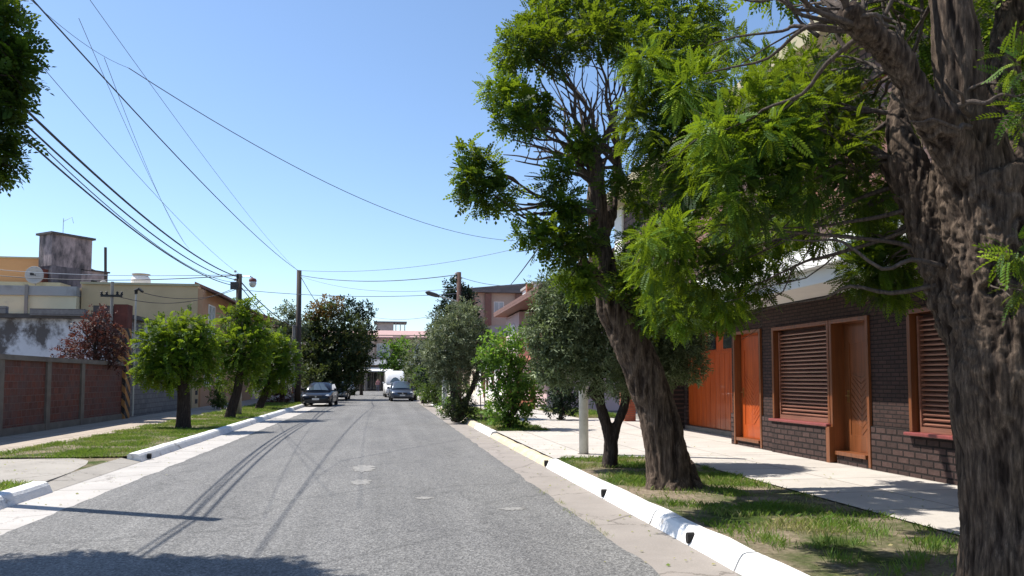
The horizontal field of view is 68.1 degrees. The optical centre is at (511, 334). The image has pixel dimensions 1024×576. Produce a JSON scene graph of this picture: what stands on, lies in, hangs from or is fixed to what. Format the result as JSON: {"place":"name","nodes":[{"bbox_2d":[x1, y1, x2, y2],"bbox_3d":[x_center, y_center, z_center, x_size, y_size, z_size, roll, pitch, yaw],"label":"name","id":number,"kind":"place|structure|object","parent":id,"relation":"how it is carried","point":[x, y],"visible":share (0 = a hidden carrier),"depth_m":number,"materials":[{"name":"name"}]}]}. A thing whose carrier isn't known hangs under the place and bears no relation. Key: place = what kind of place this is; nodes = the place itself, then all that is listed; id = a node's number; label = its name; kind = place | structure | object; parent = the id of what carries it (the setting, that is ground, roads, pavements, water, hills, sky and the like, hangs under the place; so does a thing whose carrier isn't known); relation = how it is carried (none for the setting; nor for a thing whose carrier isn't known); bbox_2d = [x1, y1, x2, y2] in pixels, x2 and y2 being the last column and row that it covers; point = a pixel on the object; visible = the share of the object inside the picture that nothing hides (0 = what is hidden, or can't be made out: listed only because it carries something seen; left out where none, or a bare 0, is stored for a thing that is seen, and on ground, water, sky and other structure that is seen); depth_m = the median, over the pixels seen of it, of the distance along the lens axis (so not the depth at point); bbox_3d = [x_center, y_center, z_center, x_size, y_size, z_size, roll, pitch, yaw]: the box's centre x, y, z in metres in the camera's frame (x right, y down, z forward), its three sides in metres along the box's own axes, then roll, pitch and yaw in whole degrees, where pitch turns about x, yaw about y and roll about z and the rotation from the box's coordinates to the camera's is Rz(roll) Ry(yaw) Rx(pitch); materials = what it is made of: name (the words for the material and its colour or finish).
{"place":"outdoors","nodes":[
{"label":"outdoors","id":0,"kind":"place"},
{"bbox_2d":[0,306,187,360],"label":"stained house","id":1,"kind":"structure","parent":0,"point":[40,332],"depth_m":30.30,"materials":[{"name":"paint"}]},
{"bbox_2d":[104,247,106,279],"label":"roof mast","id":2,"kind":"object","parent":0,"point":[105,263],"visible":0.65,"depth_m":47.35,"materials":[{"name":"grey metal"}]},
{"bbox_2d":[79,19,183,241],"bbox_3d":[-9.698,-4.291,20.470,0.010,0.758,17.189,1,-4,-18],"label":"overhead cable","id":3,"kind":"object","parent":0,"point":[123,120],"visible":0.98,"depth_m":15.98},
{"bbox_2d":[0,392,303,452],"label":"path","id":4,"kind":"structure","parent":0,"point":[11,442],"depth_m":22.41,"materials":[{"name":"concrete"}]},
{"bbox_2d":[0,354,124,436],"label":"brick garden wall","id":5,"kind":"structure","parent":4,"relation":"on","point":[38,393],"depth_m":22.71,"materials":[{"name":"red brick"}]},
{"bbox_2d":[92,304,132,418],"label":"striped column","id":6,"kind":"structure","parent":4,"relation":"on","point":[123,315],"depth_m":28.66,"materials":[{"name":"paint"}]},
{"bbox_2d":[100,282,122,354],"bbox_3d":[-15.117,-0.557,28.563,0.830,2.900,0.151,1,-3,-9],"label":"service mast","id":7,"kind":"object","parent":6,"relation":"attached to","point":[111,295],"visible":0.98,"depth_m":28.58,"materials":[{"name":"black"}]},
{"bbox_2d":[132,287,143,415],"bbox_3d":[-14.485,0.648,29.267,0.451,4.978,0.154,-2,-4,26],"label":"conduit mast","id":8,"kind":"object","parent":4,"relation":"on","point":[136,290],"visible":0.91,"depth_m":29.36,"materials":[{"name":"metal"}]},
{"bbox_2d":[189,371,198,407],"bbox_3d":[-16.732,2.605,39.629,0.360,2.500,1.350,1,-3,-9],"label":"yellow gatepost","id":9,"kind":"object","parent":4,"relation":"on","point":[194,397],"visible":0.34,"depth_m":39.30,"materials":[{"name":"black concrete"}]},
{"bbox_2d":[205,384,227,408],"bbox_3d":[-14.740,3.132,37.939,1.097,1.541,1.071,1,-3,-9],"label":"conical shrub","id":10,"kind":"object","parent":4,"relation":"on","point":[219,402],"visible":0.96,"depth_m":37.86,"materials":[{"name":"green plant"}]},
{"bbox_2d":[80,282,265,406],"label":"yellow house","id":11,"kind":"structure","parent":0,"point":[90,293],"depth_m":41.56,"materials":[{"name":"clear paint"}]},
{"bbox_2d":[131,273,150,282],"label":"water tank","id":12,"kind":"object","parent":11,"relation":"on","point":[140,281],"visible":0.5,"depth_m":43.42,"materials":[{"name":"plastic"}]},
{"bbox_2d":[208,304,214,333],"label":"window","id":13,"kind":"structure","parent":11,"relation":"in","point":[211,309],"depth_m":43.92,"materials":[{"name":"white glass"}]},
{"bbox_2d":[191,402,301,418],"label":"grass","id":14,"kind":"structure","parent":0,"point":[247,410],"depth_m":34.87,"materials":[{"name":"plant"}]},
{"bbox_2d":[251,314,275,398],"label":"tiled house","id":15,"kind":"structure","parent":0,"point":[254,396],"depth_m":60.90,"materials":[{"name":"ceramic"}]},
{"bbox_2d":[129,68,514,240],"bbox_3d":[-4.272,-4.889,25.982,0.021,1.295,19.790,-2,-4,27],"label":"overhead cable","id":16,"kind":"object","parent":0,"point":[291,164],"visible":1,"depth_m":21.37,"materials":[{"name":"rubber"}]},
{"bbox_2d":[0,392,659,575],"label":"road","id":17,"kind":"structure","parent":0,"point":[287,497],"depth_m":8.79,"materials":[{"name":"asphalt"}]},
{"bbox_2d":[301,381,337,405],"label":"parked car","id":18,"kind":"object","parent":17,"relation":"on","point":[320,392],"visible":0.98,"depth_m":45.64,"materials":[{"name":"black paint"}]},
{"bbox_2d":[352,465,375,472],"bbox_3d":[-2.666,2.403,13.611,0.449,0.001,1.221,1,-3,-9],"label":"road patch","id":19,"kind":"object","parent":17,"relation":"on","point":[361,468],"visible":1,"depth_m":13.61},
{"bbox_2d":[382,371,403,396],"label":"van","id":20,"kind":"object","parent":17,"relation":"on","point":[391,377],"visible":0.4,"depth_m":69.53,"materials":[{"name":"white paint"}]},
{"bbox_2d":[387,381,414,400],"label":"parked car","id":21,"kind":"object","parent":17,"relation":"on","point":[400,390],"visible":0.98,"depth_m":56.21,"materials":[{"name":"grey paint"}]},
{"bbox_2d":[4,423,950,575],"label":"fallen leaves","id":22,"kind":"object","parent":17,"relation":"on","point":[668,564],"visible":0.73,"depth_m":9.76,"materials":[{"name":"brown plant"}]},
{"bbox_2d":[0,0,825,333],"label":"sky","id":23,"kind":"structure","parent":0,"point":[369,99],"materials":[{"name":"blue"}]},
{"bbox_2d":[476,341,515,398],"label":"white house","id":24,"kind":"structure","parent":0,"point":[489,392],"depth_m":60.51,"materials":[{"name":"paint"}]},
{"bbox_2d":[64,385,959,536],"bbox_3d":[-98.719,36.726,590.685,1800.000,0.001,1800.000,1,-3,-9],"label":"ground","id":25,"kind":"structure","parent":0,"point":[615,412],"depth_m":13.86,"materials":[{"name":"concrete"}]},
{"bbox_2d":[0,481,52,509],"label":"kerb","id":26,"kind":"structure","parent":25,"relation":"on","point":[21,493],"depth_m":10.10,"materials":[{"name":"concrete"}]},
{"bbox_2d":[0,284,81,313],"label":"cream annexe","id":27,"kind":"structure","parent":25,"relation":"on","point":[19,299],"depth_m":40.07,"materials":[{"name":"paint"}]},
{"bbox_2d":[0,457,87,485],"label":"driveway slab","id":28,"kind":"structure","parent":25,"relation":"on","point":[45,469],"depth_m":13.05,"materials":[{"name":"concrete"}]},
{"bbox_2d":[0,256,93,285],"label":"orange building","id":29,"kind":"structure","parent":25,"relation":"on","point":[15,265],"depth_m":48.69,"materials":[{"name":"paint"}]},
{"bbox_2d":[25,266,43,284],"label":"satellite dish","id":30,"kind":"object","parent":29,"relation":"attached to","point":[30,273],"visible":0.95,"depth_m":46.42,"materials":[{"name":"white metal"}]},
{"bbox_2d":[7,458,118,488],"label":"verge","id":31,"kind":"structure","parent":25,"relation":"on","point":[93,462],"depth_m":14.06,"materials":[{"name":"soil"}]},
{"bbox_2d":[36,231,109,287],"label":"concrete tower","id":32,"kind":"structure","parent":25,"relation":"on","point":[66,256],"depth_m":48.30,"materials":[{"name":"concrete"}]},
{"bbox_2d":[49,303,129,375],"bbox_3d":[-14.951,1.022,26.873,2.610,4.352,1.746,2,-4,-33],"label":"plum tree","id":33,"kind":"object","parent":25,"relation":"on","point":[100,335],"visible":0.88,"depth_m":26.85,"materials":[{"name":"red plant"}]},
{"bbox_2d":[48,458,140,490],"bbox_3d":[-7.028,2.298,12.450,0.370,0.081,4.700,1,-3,-9],"label":"driveway apron","id":34,"kind":"object","parent":25,"relation":"on","point":[72,478],"visible":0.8,"depth_m":12.65,"materials":[{"name":"concrete"}]},
{"bbox_2d":[0,396,301,458],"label":"verge","id":35,"kind":"structure","parent":25,"relation":"on","point":[71,446],"depth_m":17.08,"materials":[{"name":"plant"}]},
{"bbox_2d":[124,303,229,427],"bbox_3d":[-10.300,0.984,23.479,3.063,4.032,2.423,1,-3,-9],"label":"round tree","id":36,"kind":"object","parent":35,"relation":"on","point":[166,355],"visible":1,"depth_m":23.14,"materials":[{"name":"green plant"}]},
{"bbox_2d":[200,294,281,417],"bbox_3d":[-10.635,0.891,29.782,3.366,5.110,2.535,1,-3,-9],"label":"round tree","id":37,"kind":"object","parent":35,"relation":"on","point":[242,364],"visible":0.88,"depth_m":29.55,"materials":[{"name":"green plant"}]},
{"bbox_2d":[230,270,256,414],"bbox_3d":[-11.192,0.327,31.534,1.053,6.051,0.449,0,-3,-2],"label":"utility pole","id":38,"kind":"object","parent":35,"relation":"on","point":[238,283],"visible":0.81,"depth_m":31.56,"materials":[{"name":"brown wood"}]},
{"bbox_2d":[0,275,232,280],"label":"overhead cable","id":39,"kind":"object","parent":38,"relation":"attached to","point":[120,280],"visible":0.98,"depth_m":35.59,"materials":[{"name":"rubber"}]},
{"bbox_2d":[6,270,233,275],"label":"overhead cable","id":40,"kind":"object","parent":38,"relation":"attached to","point":[125,275],"visible":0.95,"depth_m":36.79,"materials":[{"name":"rubber"}]},
{"bbox_2d":[15,129,234,285],"bbox_3d":[-9.367,-2.403,20.946,0.031,0.587,21.966,1,-3,-11],"label":"overhead cable","id":41,"kind":"object","parent":38,"relation":"attached to","point":[65,174],"visible":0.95,"depth_m":15.41,"materials":[{"name":"rubber"}]},
{"bbox_2d":[23,127,235,282],"bbox_3d":[-9.347,-2.483,20.954,0.019,0.694,21.965,1,-3,-11],"label":"overhead cable","id":42,"kind":"object","parent":38,"relation":"attached to","point":[112,210],"visible":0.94,"depth_m":15.40,"materials":[{"name":"rubber"}]},
{"bbox_2d":[25,124,235,279],"bbox_3d":[-9.347,-2.639,20.964,0.031,0.614,21.966,1,-3,-11],"label":"overhead cable","id":43,"kind":"object","parent":38,"relation":"attached to","point":[60,156],"visible":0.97,"depth_m":15.09,"materials":[{"name":"rubber"}]},
{"bbox_2d":[28,112,236,276],"bbox_3d":[-9.323,-2.831,20.979,0.041,0.538,21.968,1,-3,-12],"label":"overhead cable","id":44,"kind":"object","parent":38,"relation":"attached to","point":[78,159],"visible":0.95,"depth_m":15.08,"materials":[{"name":"rubber"}]},
{"bbox_2d":[40,64,238,273],"bbox_3d":[-9.030,-3.137,21.021,0.010,0.320,22.033,1,-3,-13],"label":"overhead cable","id":45,"kind":"object","parent":38,"relation":"attached to","point":[115,150],"visible":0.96,"depth_m":13.91,"materials":[{"name":"rubber"}]},
{"bbox_2d":[245,290,456,296],"bbox_3d":[-6.848,-1.775,32.730,9.196,0.263,0.023,1,-3,-13],"label":"overhead cable","id":46,"kind":"object","parent":38,"relation":"attached to","point":[350,296],"visible":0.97,"depth_m":32.77,"materials":[{"name":"rubber"}]},
{"bbox_2d":[247,325,303,408],"bbox_3d":[-12.171,1.715,38.462,3.028,4.513,2.814,0,-3,8],"label":"round tree","id":47,"kind":"object","parent":35,"relation":"on","point":[281,371],"visible":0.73,"depth_m":38.26,"materials":[{"name":"green plant"}]},
{"bbox_2d":[266,383,295,402],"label":"dark bush","id":48,"kind":"object","parent":35,"relation":"on","point":[281,398],"visible":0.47,"depth_m":47.90,"materials":[{"name":"green plant"}]},
{"bbox_2d":[266,299,315,395],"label":"pale tree","id":49,"kind":"object","parent":35,"relation":"on","point":[285,310],"visible":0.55,"depth_m":54.02,"materials":[{"name":"green plant"}]},
{"bbox_2d":[291,270,301,402],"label":"utility pole","id":50,"kind":"object","parent":35,"relation":"on","point":[296,333],"visible":0.58,"depth_m":48.35,"materials":[{"name":"brown wood"}]},
{"bbox_2d":[32,0,298,270],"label":"overhead cable","id":51,"kind":"object","parent":50,"relation":"attached to","point":[50,19],"visible":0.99,"depth_m":16.25,"materials":[{"name":"rubber"}]},
{"bbox_2d":[90,0,298,271],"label":"overhead cable","id":52,"kind":"object","parent":50,"relation":"attached to","point":[173,115],"visible":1,"depth_m":16.69,"materials":[{"name":"rubber"}]},
{"bbox_2d":[300,274,456,281],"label":"overhead cable","id":53,"kind":"object","parent":50,"relation":"attached to","point":[377,281],"visible":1,"depth_m":38.67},
{"bbox_2d":[301,248,517,271],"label":"overhead cable","id":54,"kind":"object","parent":50,"relation":"attached to","point":[406,267],"visible":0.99,"depth_m":44.88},
{"bbox_2d":[290,293,377,395],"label":"spreading tree","id":55,"kind":"object","parent":35,"relation":"on","point":[329,347],"visible":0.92,"depth_m":59.39,"materials":[{"name":"green plant"}]},
{"bbox_2d":[129,346,187,416],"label":"block wall","id":56,"kind":"structure","parent":25,"relation":"on","point":[150,401],"depth_m":32.31,"materials":[{"name":"grey concrete"}]},
{"bbox_2d":[0,398,338,534],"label":"gutter","id":57,"kind":"object","parent":25,"relation":"on","point":[21,514],"visible":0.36,"depth_m":11.93,"materials":[{"name":"concrete"}]},
{"bbox_2d":[127,437,194,461],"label":"kerb","id":58,"kind":"structure","parent":57,"relation":"on","point":[160,449],"depth_m":16.32,"materials":[{"name":"concrete"}]},
{"bbox_2d":[247,414,270,423],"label":"kerb","id":59,"kind":"structure","parent":57,"relation":"on","point":[258,419],"depth_m":29.07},
{"bbox_2d":[188,427,228,443],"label":"kerb","id":60,"kind":"structure","parent":25,"relation":"on","point":[204,436],"depth_m":20.70,"materials":[{"name":"concrete"}]},
{"bbox_2d":[223,420,252,431],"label":"kerb","id":61,"kind":"structure","parent":25,"relation":"on","point":[239,425],"depth_m":24.92,"materials":[{"name":"concrete"}]},
{"bbox_2d":[340,294,379,394],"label":"araucaria tree","id":62,"kind":"object","parent":25,"relation":"on","point":[351,303],"visible":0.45,"depth_m":78.53,"materials":[{"name":"green plant"}]},
{"bbox_2d":[301,330,426,390],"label":"corner shop","id":63,"kind":"structure","parent":25,"relation":"on","point":[374,375],"depth_m":111.97,"materials":[{"name":"paint"}]},
{"bbox_2d":[373,372,380,388],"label":"window","id":64,"kind":"structure","parent":63,"relation":"in","point":[376,375],"depth_m":112.22,"materials":[{"name":"grey glass"}]},
{"bbox_2d":[374,321,406,330],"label":"rooftop room","id":65,"kind":"object","parent":63,"relation":"on","point":[386,325],"visible":0.61,"depth_m":120.64,"materials":[{"name":"concrete"}]},
{"bbox_2d":[376,335,415,380],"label":"green tree","id":66,"kind":"object","parent":25,"relation":"on","point":[398,350],"visible":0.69,"depth_m":76.71,"materials":[{"name":"green plant"}]},
{"bbox_2d":[400,333,423,399],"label":"brownish tree","id":67,"kind":"object","parent":25,"relation":"on","point":[411,361],"visible":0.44,"depth_m":59.38,"materials":[{"name":"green plant"}]},
{"bbox_2d":[415,371,450,406],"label":"bush","id":68,"kind":"object","parent":25,"relation":"on","point":[433,395],"visible":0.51,"depth_m":44.73,"materials":[{"name":"green plant"}]},
{"bbox_2d":[413,391,549,430],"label":"verge","id":69,"kind":"structure","parent":25,"relation":"on","point":[497,424],"depth_m":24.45,"materials":[{"name":"plant"}]},
{"bbox_2d":[425,272,461,399],"bbox_3d":[-2.990,0.306,33.003,2.037,6.265,0.281,3,-5,-44],"label":"street lamp pole","id":70,"kind":"object","parent":69,"relation":"on","point":[433,294],"visible":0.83,"depth_m":33.62,"materials":[{"name":"brown wood"}]},
{"bbox_2d":[414,275,482,386],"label":"conifer tree","id":71,"kind":"object","parent":69,"relation":"on","point":[450,292],"visible":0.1,"depth_m":43.94,"materials":[{"name":"green plant"}]},
{"bbox_2d":[412,295,500,422],"bbox_3d":[-2.079,0.859,28.570,3.488,4.873,2.836,1,-3,-9],"label":"olive tree","id":72,"kind":"object","parent":69,"relation":"on","point":[457,355],"visible":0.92,"depth_m":28.28,"materials":[{"name":"green plant"}]},
{"bbox_2d":[439,388,480,423],"bbox_3d":[-1.857,2.593,27.627,1.610,1.322,1.156,1,-3,-9],"label":"dark bush","id":73,"kind":"object","parent":69,"relation":"on","point":[458,412],"visible":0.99,"depth_m":27.52,"materials":[{"name":"green plant"}]},
{"bbox_2d":[471,321,548,433],"bbox_3d":[0.008,1.438,22.537,2.505,3.715,1.744,1,-3,-9],"label":"broadleaf shrub","id":74,"kind":"object","parent":69,"relation":"on","point":[518,388],"visible":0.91,"depth_m":22.32,"materials":[{"name":"green plant"}]},
{"bbox_2d":[462,283,525,336],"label":"apartment block","id":75,"kind":"structure","parent":25,"relation":"on","point":[493,299],"depth_m":96.10,"materials":[{"name":"paint"}]},
{"bbox_2d":[490,433,519,449],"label":"kerb","id":76,"kind":"structure","parent":25,"relation":"on","point":[509,443],"depth_m":19.04,"materials":[{"name":"concrete"}]},
{"bbox_2d":[514,444,551,466],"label":"kerb","id":77,"kind":"structure","parent":25,"relation":"on","point":[534,455],"depth_m":15.52,"materials":[{"name":"concrete"}]},
{"bbox_2d":[540,377,578,419],"bbox_3d":[1.867,2.263,27.622,1.847,1.968,1.438,1,-3,-9],"label":"bush","id":78,"kind":"object","parent":25,"relation":"on","point":[562,405],"visible":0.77,"depth_m":27.43,"materials":[{"name":"green plant"}]},
{"bbox_2d":[546,459,577,478],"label":"kerb","id":79,"kind":"structure","parent":25,"relation":"on","point":[560,468],"depth_m":12.95,"materials":[{"name":"concrete"}]},
{"bbox_2d":[538,407,616,417],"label":"grass","id":80,"kind":"structure","parent":25,"relation":"on","point":[592,413],"depth_m":30.68,"materials":[{"name":"plant"}]},
{"bbox_2d":[415,398,741,575],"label":"gutter","id":81,"kind":"object","parent":25,"relation":"on","point":[656,549],"visible":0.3,"depth_m":8.69,"materials":[{"name":"concrete"}]},
{"bbox_2d":[408,364,433,402],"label":"shade tree","id":82,"kind":"object","parent":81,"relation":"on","point":[417,382],"visible":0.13,"depth_m":51.30,"materials":[{"name":"green plant"}]},
{"bbox_2d":[434,381,471,417],"bbox_3d":[-2.320,2.581,31.109,1.789,1.685,0.964,3,-4,-38],"label":"leafy bush","id":83,"kind":"object","parent":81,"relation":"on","point":[439,404],"visible":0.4,"depth_m":30.84,"materials":[{"name":"green plant"}]},
{"bbox_2d":[474,423,497,436],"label":"kerb","id":84,"kind":"structure","parent":81,"relation":"on","point":[485,430],"depth_m":22.82,"materials":[{"name":"concrete"}]},
{"bbox_2d":[567,469,617,498],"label":"kerb","id":85,"kind":"structure","parent":25,"relation":"on","point":[586,481],"depth_m":11.12,"materials":[{"name":"concrete"}]},
{"bbox_2d":[605,487,665,523],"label":"kerb","id":86,"kind":"structure","parent":25,"relation":"on","point":[635,505],"depth_m":9.18,"materials":[{"name":"concrete"}]},
{"bbox_2d":[650,509,755,570],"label":"kerb","id":87,"kind":"structure","parent":25,"relation":"on","point":[728,552],"depth_m":7.13,"materials":[{"name":"concrete"}]},
{"bbox_2d":[558,454,958,575],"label":"verge","id":88,"kind":"structure","parent":25,"relation":"on","point":[806,560],"depth_m":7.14,"materials":[{"name":"plant"}]},
{"bbox_2d":[443,0,765,490],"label":"acacia tree","id":89,"kind":"object","parent":88,"relation":"on","point":[542,32],"visible":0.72,"depth_m":10.14,"materials":[{"name":"green plant"}]},
{"bbox_2d":[515,243,714,467],"bbox_3d":[1.859,0.395,12.893,3.322,4.014,2.544,3,-5,-43],"label":"olive tree","id":90,"kind":"object","parent":88,"relation":"on","point":[585,354],"visible":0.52,"depth_m":12.46,"materials":[{"name":"green plant"}]},
{"bbox_2d":[602,0,1023,575],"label":"acacia tree","id":91,"kind":"object","parent":88,"relation":"on","point":[955,206],"visible":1,"depth_m":5.55,"materials":[{"name":"green plant"}]},
{"bbox_2d":[735,552,808,575],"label":"kerb","id":92,"kind":"structure","parent":25,"relation":"on","point":[754,564],"depth_m":6.05,"materials":[{"name":"concrete"}]},
{"bbox_2d":[430,391,640,430],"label":"pavement","id":93,"kind":"structure","parent":0,"point":[555,424],"depth_m":26.52,"materials":[{"name":"concrete"}]},
{"bbox_2d":[494,247,619,417],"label":"pink house","id":94,"kind":"structure","parent":0,"point":[514,312],"depth_m":45.36,"materials":[{"name":"paint"}]},
{"bbox_2d":[497,429,781,457],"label":"pavement","id":95,"kind":"structure","parent":0,"point":[704,444],"depth_m":17.35,"materials":[{"name":"concrete"}]},
{"bbox_2d":[578,225,589,454],"bbox_3d":[1.415,0.073,15.060,0.260,4.620,0.260,1,-3,-9],"label":"white post","id":96,"kind":"object","parent":95,"relation":"on","point":[583,428],"visible":0.34,"depth_m":14.89,"materials":[{"name":"concrete"}]},
{"bbox_2d":[607,0,1023,484],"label":"brick house","id":97,"kind":"structure","parent":0,"point":[832,379],"depth_m":13.41,"materials":[{"name":"brick"}]},
{"bbox_2d":[685,331,732,436],"bbox_3d":[5.548,1.316,20.303,0.200,2.980,4.270,1,-3,-9],"label":"garage door","id":98,"kind":"structure","parent":97,"relation":"in","point":[710,405],"depth_m":20.58,"materials":[{"name":"orange wood"}]},
{"bbox_2d":[741,333,759,438],"bbox_3d":[5.286,1.120,16.625,0.130,2.295,1.140,1,-3,-9],"label":"door","id":99,"kind":"structure","parent":97,"relation":"in","point":[749,345],"depth_m":16.76,"materials":[{"name":"orange wood"}]},
{"bbox_2d":[768,320,830,426],"bbox_3d":[5.563,0.749,14.525,0.340,1.892,2.060,1,-3,-9],"label":"window","id":100,"kind":"structure","parent":97,"relation":"in","point":[800,352],"depth_m":14.65,"materials":[{"name":"brown wood"}]},
{"bbox_2d":[811,75,887,220],"bbox_3d":[5.856,-3.126,13.148,0.050,2.000,2.400,1,-3,-9],"label":"window","id":101,"kind":"structure","parent":97,"relation":"in","point":[882,77],"depth_m":12.49,"materials":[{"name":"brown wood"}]},
{"bbox_2d":[843,321,867,452],"bbox_3d":[5.976,0.894,12.980,0.130,2.235,0.970,1,-3,-9],"label":"door","id":102,"kind":"structure","parent":97,"relation":"in","point":[853,333],"depth_m":13.14,"materials":[{"name":"brown wood"}]},
{"bbox_2d":[903,307,952,439],"bbox_3d":[6.237,0.509,10.493,0.340,1.892,2.070,1,-3,-9],"label":"window","id":103,"kind":"structure","parent":97,"relation":"in","point":[927,358],"depth_m":11.27,"materials":[{"name":"brown wood"}]},
{"bbox_2d":[690,454,959,534],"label":"pavement","id":104,"kind":"structure","parent":0,"point":[937,507],"depth_m":10.48,"materials":[{"name":"concrete"}]},
{"label":"verge","id":105,"kind":"structure","parent":0,"visible":0},
{"bbox_2d":[0,479,32,490],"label":"grass","id":106,"kind":"structure","parent":105,"relation":"on","point":[6,484],"depth_m":10.39,"materials":[{"name":"plant"}]},
{"bbox_2d":[0,0,55,196],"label":"acacia tree","id":107,"kind":"object","parent":105,"relation":"on","point":[19,71],"visible":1,"depth_m":7.42,"materials":[{"name":"green plant"}]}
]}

